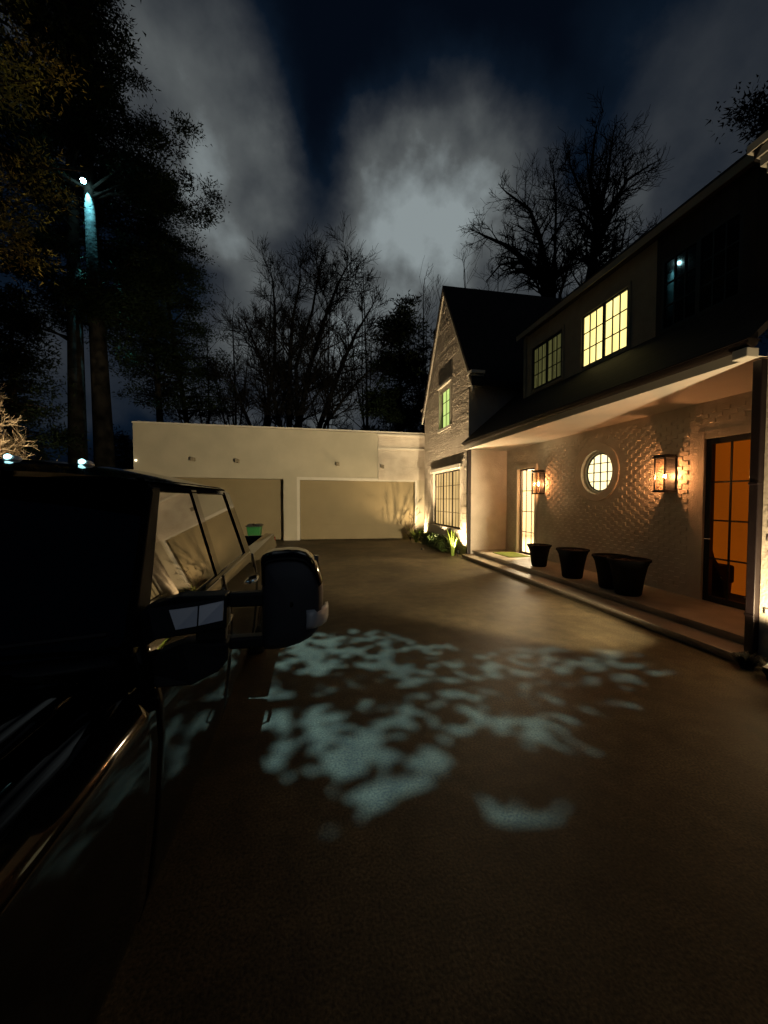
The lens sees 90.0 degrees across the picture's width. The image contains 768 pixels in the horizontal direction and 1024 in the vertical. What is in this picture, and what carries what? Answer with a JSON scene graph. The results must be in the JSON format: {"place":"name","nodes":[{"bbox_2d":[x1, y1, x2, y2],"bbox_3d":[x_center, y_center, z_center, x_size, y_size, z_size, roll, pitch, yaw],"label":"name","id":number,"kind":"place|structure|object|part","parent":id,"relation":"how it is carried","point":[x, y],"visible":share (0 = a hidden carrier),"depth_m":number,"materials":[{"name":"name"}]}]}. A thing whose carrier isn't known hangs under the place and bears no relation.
{"place":"outdoors","nodes":[
{"label":"outdoors","id":0,"kind":"place"},
{"bbox_2d":[0,0,767,462],"label":"sky","id":1,"kind":"structure","parent":0,"point":[398,117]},
{"bbox_2d":[97,538,767,1023],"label":"driveway","id":2,"kind":"structure","parent":0,"point":[435,786],"depth_m":2.05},
{"bbox_2d":[0,0,145,82],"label":"pine tree","id":3,"kind":"object","parent":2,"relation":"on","point":[52,29],"visible":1,"depth_m":6.03,"materials":[{"name":"green plant"}]},
{"bbox_2d":[0,454,328,1023],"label":"suv","id":4,"kind":"object","parent":2,"relation":"on","point":[143,614],"visible":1,"depth_m":1.21,"materials":[{"name":"black paint"}]},
{"bbox_3d":[-0.905,0.835,1.733,0.195,0.883,1.112,0,2,-11],"label":"door","id":5,"kind":"part","parent":4,"relation":"part of","materials":[{"name":"black paint"}]},
{"bbox_3d":[-0.941,0.147,1.725,0.123,0.490,1.070,0,2,-11],"label":"door window","id":6,"kind":"part","parent":4,"relation":"part of","materials":[{"name":"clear glass"}]},
{"bbox_3d":[-1.131,0.113,2.716,0.123,0.490,1.050,0,2,-11],"label":"door window","id":7,"kind":"part","parent":4,"relation":"part of","materials":[{"name":"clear glass"}]},
{"bbox_3d":[-1.114,0.798,2.823,0.195,0.883,1.092,0,2,-11],"label":"door","id":8,"kind":"part","parent":4,"relation":"part of","materials":[{"name":"black paint"}]},
{"bbox_2d":[245,523,262,534],"bbox_3d":[-4.237,0.857,12.597,0.480,0.935,0.646,0,2,-11],"label":"trash bin","id":9,"kind":"object","parent":2,"relation":"on","point":[254,529],"visible":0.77,"depth_m":12.31,"materials":[{"name":"green plastic"}]},
{"bbox_2d":[398,507,419,540],"bbox_3d":[1.080,0.487,16.323,1.097,1.431,0.602,0,2,-3],"label":"twig shrub","id":10,"kind":"object","parent":2,"relation":"on","point":[409,528],"visible":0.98,"depth_m":16.29,"materials":[{"name":"brown plant"}]},
{"bbox_2d":[406,526,422,541],"bbox_3d":[1.316,0.895,15.617,0.938,0.654,0.893,0,2,-11],"label":"iris plant","id":11,"kind":"object","parent":2,"relation":"on","point":[413,535],"visible":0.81,"depth_m":15.47,"materials":[{"name":"green plant"}]},
{"bbox_2d":[415,529,450,552],"bbox_3d":[1.756,1.002,13.809,0.593,0.629,3.256,0,2,-11],"label":"hedge","id":12,"kind":"object","parent":2,"relation":"on","point":[432,539],"visible":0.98,"depth_m":13.44,"materials":[{"name":"green plant"}]},
{"bbox_2d":[445,530,461,555],"bbox_3d":[2.166,0.930,11.964,0.569,0.831,0.569,0,2,-11],"label":"iris plant","id":13,"kind":"object","parent":2,"relation":"on","point":[452,542],"visible":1,"depth_m":11.86,"materials":[{"name":"green plant"}]},
{"bbox_2d":[722,650,767,670],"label":"tufted plant","id":14,"kind":"object","parent":2,"relation":"on","point":[746,661],"visible":0.98,"depth_m":3.95,"materials":[{"name":"green plant"}]},
{"bbox_2d":[757,656,767,680],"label":"tufted plant","id":15,"kind":"object","parent":2,"relation":"on","point":[765,671],"visible":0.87,"depth_m":3.71,"materials":[{"name":"green plant"}]},
{"bbox_2d":[729,593,745,602],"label":"ground","id":16,"kind":"structure","parent":0,"point":[737,597],"depth_m":6.87,"materials":[{"name":"plant"}]},
{"bbox_2d":[0,383,40,458],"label":"crape myrtle","id":17,"kind":"object","parent":16,"relation":"on","point":[3,445],"visible":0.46,"depth_m":11.23,"materials":[{"name":"brown plant"}]},
{"bbox_2d":[0,288,97,460],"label":"evergreen tree","id":18,"kind":"object","parent":16,"relation":"on","point":[16,363],"visible":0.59,"depth_m":14.43,"materials":[{"name":"green plant"}]},
{"bbox_2d":[0,0,103,291],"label":"tawny tree","id":19,"kind":"object","parent":16,"relation":"on","point":[5,226],"visible":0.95,"depth_m":11.59,"materials":[{"name":"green plant"}]},
{"bbox_2d":[0,0,210,462],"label":"pine tree","id":20,"kind":"object","parent":16,"relation":"on","point":[73,244],"visible":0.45,"depth_m":16.45,"materials":[{"name":"green plant"}]},
{"bbox_2d":[0,0,230,466],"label":"pine tree","id":21,"kind":"object","parent":16,"relation":"on","point":[103,437],"visible":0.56,"depth_m":16.33,"materials":[{"name":"green plant"}]},
{"bbox_2d":[80,174,88,183],"bbox_3d":[-12.519,-13.882,16.111,0.214,0.419,0.579,0,2,-11],"label":"tree lamp","id":22,"kind":"object","parent":21,"relation":"attached to","point":[83,179],"visible":1,"depth_m":15.89,"materials":[{"name":"white metal"}]},
{"bbox_2d":[58,124,231,421],"bbox_3d":[-11.930,-8.865,20.129,7.287,19.877,7.876,-1,2,-30],"label":"pine tree","id":23,"kind":"object","parent":16,"relation":"on","point":[133,359],"visible":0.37,"depth_m":19.49,"materials":[{"name":"green plant"}]},
{"bbox_2d":[83,149,254,423],"bbox_3d":[-11.582,-9.145,22.036,8.681,20.341,8.336,0,2,-11],"label":"pine tree","id":24,"kind":"object","parent":16,"relation":"on","point":[197,405],"visible":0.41,"depth_m":21.20,"materials":[{"name":"green plant"}]},
{"bbox_2d":[163,322,235,423],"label":"bare tree","id":25,"kind":"object","parent":16,"relation":"on","point":[190,421],"visible":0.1,"depth_m":24.94,"materials":[{"name":"brown plant"}]},
{"bbox_2d":[195,286,261,425],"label":"bare tree","id":26,"kind":"object","parent":16,"relation":"on","point":[234,422],"visible":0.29,"depth_m":28.00,"materials":[{"name":"brown plant"}]},
{"bbox_2d":[230,273,300,426],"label":"bare tree","id":27,"kind":"object","parent":16,"relation":"on","point":[262,385],"visible":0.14,"depth_m":32.11,"materials":[{"name":"brown plant"}]},
{"bbox_2d":[131,421,424,540],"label":"garage","id":28,"kind":"structure","parent":16,"relation":"on","point":[285,483],"depth_m":16.35,"materials":[{"name":"paint"}]},
{"bbox_2d":[177,478,283,539],"bbox_3d":[-6.841,-0.121,16.222,5.180,2.644,0.066,0,2,-7],"label":"garage door","id":29,"kind":"structure","parent":28,"relation":"in","point":[255,501],"depth_m":16.37,"materials":[{"name":"paint"}]},
{"bbox_2d":[300,480,413,539],"bbox_3d":[-1.141,-0.099,16.863,4.950,2.557,0.066,0,2,-7],"label":"garage door","id":30,"kind":"structure","parent":28,"relation":"in","point":[329,509],"depth_m":16.82,"materials":[{"name":"paint"}]},
{"bbox_2d":[198,211,398,429],"bbox_3d":[-4.496,-7.910,21.335,10.211,17.967,7.928,0,2,-11],"label":"bare tree","id":31,"kind":"object","parent":16,"relation":"on","point":[282,369],"visible":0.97,"depth_m":20.84,"materials":[{"name":"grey plant"}]},
{"bbox_2d":[285,267,372,429],"bbox_3d":[-6.105,-11.251,35.375,7.550,23.613,8.612,-1,2,-37],"label":"bare tree","id":32,"kind":"object","parent":16,"relation":"on","point":[328,353],"visible":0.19,"depth_m":34.93,"materials":[{"name":"brown plant"}]},
{"bbox_2d":[329,238,389,429],"bbox_3d":[-2.690,-10.827,32.355,8.986,22.962,7.315,1,2,24],"label":"bare tree","id":33,"kind":"object","parent":16,"relation":"on","point":[367,418],"visible":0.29,"depth_m":31.64,"materials":[{"name":"brown plant"}]},
{"bbox_2d":[349,290,435,432],"bbox_3d":[0.851,-5.415,21.429,6.725,12.874,6.621,0,2,-11],"label":"evergreen tree","id":34,"kind":"object","parent":16,"relation":"on","point":[385,405],"visible":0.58,"depth_m":20.55,"materials":[{"name":"green plant"}]},
{"bbox_2d":[388,256,445,431],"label":"bare tree","id":35,"kind":"object","parent":16,"relation":"on","point":[423,293],"visible":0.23,"depth_m":32.81,"materials":[{"name":"brown plant"}]},
{"bbox_2d":[402,328,435,431],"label":"evergreen tree","id":36,"kind":"object","parent":16,"relation":"on","point":[426,344],"visible":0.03,"depth_m":25.10,"materials":[{"name":"green plant"}]},
{"bbox_2d":[436,233,494,299],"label":"bare tree","id":37,"kind":"object","parent":16,"relation":"on","point":[437,280],"visible":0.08,"depth_m":27.42,"materials":[{"name":"grey plant"}]},
{"bbox_2d":[472,249,522,289],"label":"bare tree","id":38,"kind":"object","parent":16,"relation":"on","point":[495,275],"visible":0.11,"depth_m":30.67,"materials":[{"name":"grey plant"}]},
{"bbox_2d":[458,134,598,297],"bbox_3d":[9.557,-11.869,25.523,10.813,25.509,6.916,0,2,-11],"label":"bare tree","id":39,"kind":"object","parent":16,"relation":"on","point":[545,272],"visible":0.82,"depth_m":25.60,"materials":[{"name":"grey plant"}]},
{"bbox_2d":[421,118,767,663],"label":"house","id":40,"kind":"structure","parent":16,"relation":"on","point":[592,395],"depth_m":6.64,"materials":[{"name":"brick"}]},
{"bbox_2d":[442,388,449,427],"bbox_3d":[2.252,-3.672,13.449,0.065,1.430,1.100,0,2,-11],"label":"window","id":41,"kind":"structure","parent":40,"relation":"in","point":[446,395],"depth_m":13.62,"materials":[{"name":"green glass"}]},
{"bbox_2d":[435,469,459,528],"bbox_3d":[2.262,-0.457,13.508,0.065,1.940,2.700,0,2,-11],"label":"window","id":42,"kind":"structure","parent":40,"relation":"in","point":[447,484],"depth_m":13.48,"materials":[{"name":"glass"}]},
{"bbox_2d":[493,552,529,557],"bbox_3d":[3.530,1.180,10.674,0.630,0.017,0.950,0,2,-11],"label":"doormat","id":43,"kind":"object","parent":40,"relation":"on","point":[510,554],"visible":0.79,"depth_m":10.61,"materials":[{"name":"beige fabric"}]},
{"bbox_2d":[519,468,534,554],"bbox_3d":[4.060,-0.013,10.725,0.065,2.400,0.870,0,2,-11],"label":"glazed door","id":44,"kind":"structure","parent":40,"relation":"in","point":[521,471],"depth_m":11.07,"materials":[{"name":"white metal"}]},
{"bbox_2d":[531,470,544,493],"bbox_3d":[3.977,-0.765,9.904,0.254,0.620,0.240,0,2,-11],"label":"wall lantern","id":45,"kind":"object","parent":40,"relation":"attached to","point":[541,486],"depth_m":9.91,"materials":[{"name":"black metal"}]},
{"bbox_2d":[527,543,551,566],"bbox_3d":[3.584,0.998,8.870,0.537,0.502,0.537,0,2,-11],"label":"planter pot","id":46,"kind":"object","parent":40,"relation":"on","point":[539,553],"visible":1,"depth_m":8.72,"materials":[{"name":"black"}]},
{"bbox_2d":[532,330,561,390],"bbox_3d":[3.943,-3.605,9.246,0.065,1.080,1.190,0,2,-11],"label":"window","id":47,"kind":"structure","parent":40,"relation":"in","point":[547,356],"depth_m":9.21,"materials":[{"name":"glass"}]},
{"bbox_2d":[556,547,589,578],"bbox_3d":[3.726,1.010,7.594,0.610,0.565,0.610,0,2,-11],"label":"planter pot","id":48,"kind":"object","parent":40,"relation":"on","point":[572,561],"visible":1,"depth_m":7.42,"materials":[{"name":"black"}]},
{"bbox_2d":[584,451,611,493],"bbox_3d":[4.548,-0.834,8.076,0.060,0.898,0.898,0,2,-11],"label":"round window","id":49,"kind":"structure","parent":40,"relation":"in","point":[598,468],"depth_m":8.15,"materials":[{"name":"glass"}]},
{"bbox_2d":[582,287,627,367],"bbox_3d":[4.287,-3.509,7.451,0.065,1.070,1.190,0,2,-11],"label":"window","id":50,"kind":"structure","parent":40,"relation":"in","point":[604,329],"depth_m":7.41,"materials":[{"name":"yellow glass"}]},
{"bbox_2d":[591,553,629,589],"bbox_3d":[3.974,1.039,6.725,0.610,0.565,0.610,0,2,-11],"label":"planter pot","id":51,"kind":"object","parent":40,"relation":"on","point":[604,573],"visible":0.61,"depth_m":6.62,"materials":[{"name":"black plastic"}]},
{"bbox_2d":[606,556,651,596],"bbox_3d":[3.982,1.047,6.258,0.628,0.582,0.628,0,2,-11],"label":"planter pot","id":52,"kind":"object","parent":40,"relation":"on","point":[628,575],"visible":0.99,"depth_m":6.08,"materials":[{"name":"black"}]},
{"bbox_2d":[652,454,677,492],"bbox_3d":[4.654,-0.636,6.371,0.254,0.620,0.240,0,2,-11],"label":"wall lantern","id":53,"kind":"object","parent":40,"relation":"attached to","point":[669,475],"depth_m":6.36,"materials":[{"name":"black metal"}]},
{"bbox_2d":[661,207,743,332],"bbox_3d":[4.593,-3.421,5.588,0.065,1.120,1.170,0,2,-11],"label":"window","id":54,"kind":"structure","parent":40,"relation":"in","point":[705,274],"depth_m":5.51,"materials":[{"name":"black glass"}]},
{"bbox_2d":[712,553,733,598],"bbox_3d":[5.438,0.747,6.619,0.560,1.200,1.236,0,2,-11],"label":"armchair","id":55,"kind":"object","parent":40,"relation":"in","point":[719,578],"visible":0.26,"depth_m":6.10,"materials":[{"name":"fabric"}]},
{"bbox_2d":[702,433,750,609],"bbox_3d":[4.973,0.133,5.541,0.140,2.460,0.700,0,2,-11],"label":"glazed door","id":56,"kind":"structure","parent":40,"relation":"in","point":[709,520],"depth_m":5.79,"materials":[{"name":"black wood"}]},
{"bbox_2d":[541,88,673,285],"bbox_3d":[13.280,-12.122,23.255,6.880,26.171,6.524,-2,3,-40],"label":"bare tree","id":57,"kind":"object","parent":16,"relation":"on","point":[597,216],"visible":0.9,"depth_m":22.60,"materials":[{"name":"grey plant"}]},
{"bbox_2d":[705,74,767,343],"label":"pine tree","id":58,"kind":"object","parent":16,"relation":"on","point":[756,111],"visible":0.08,"depth_m":11.79,"materials":[{"name":"green plant"}]}
]}

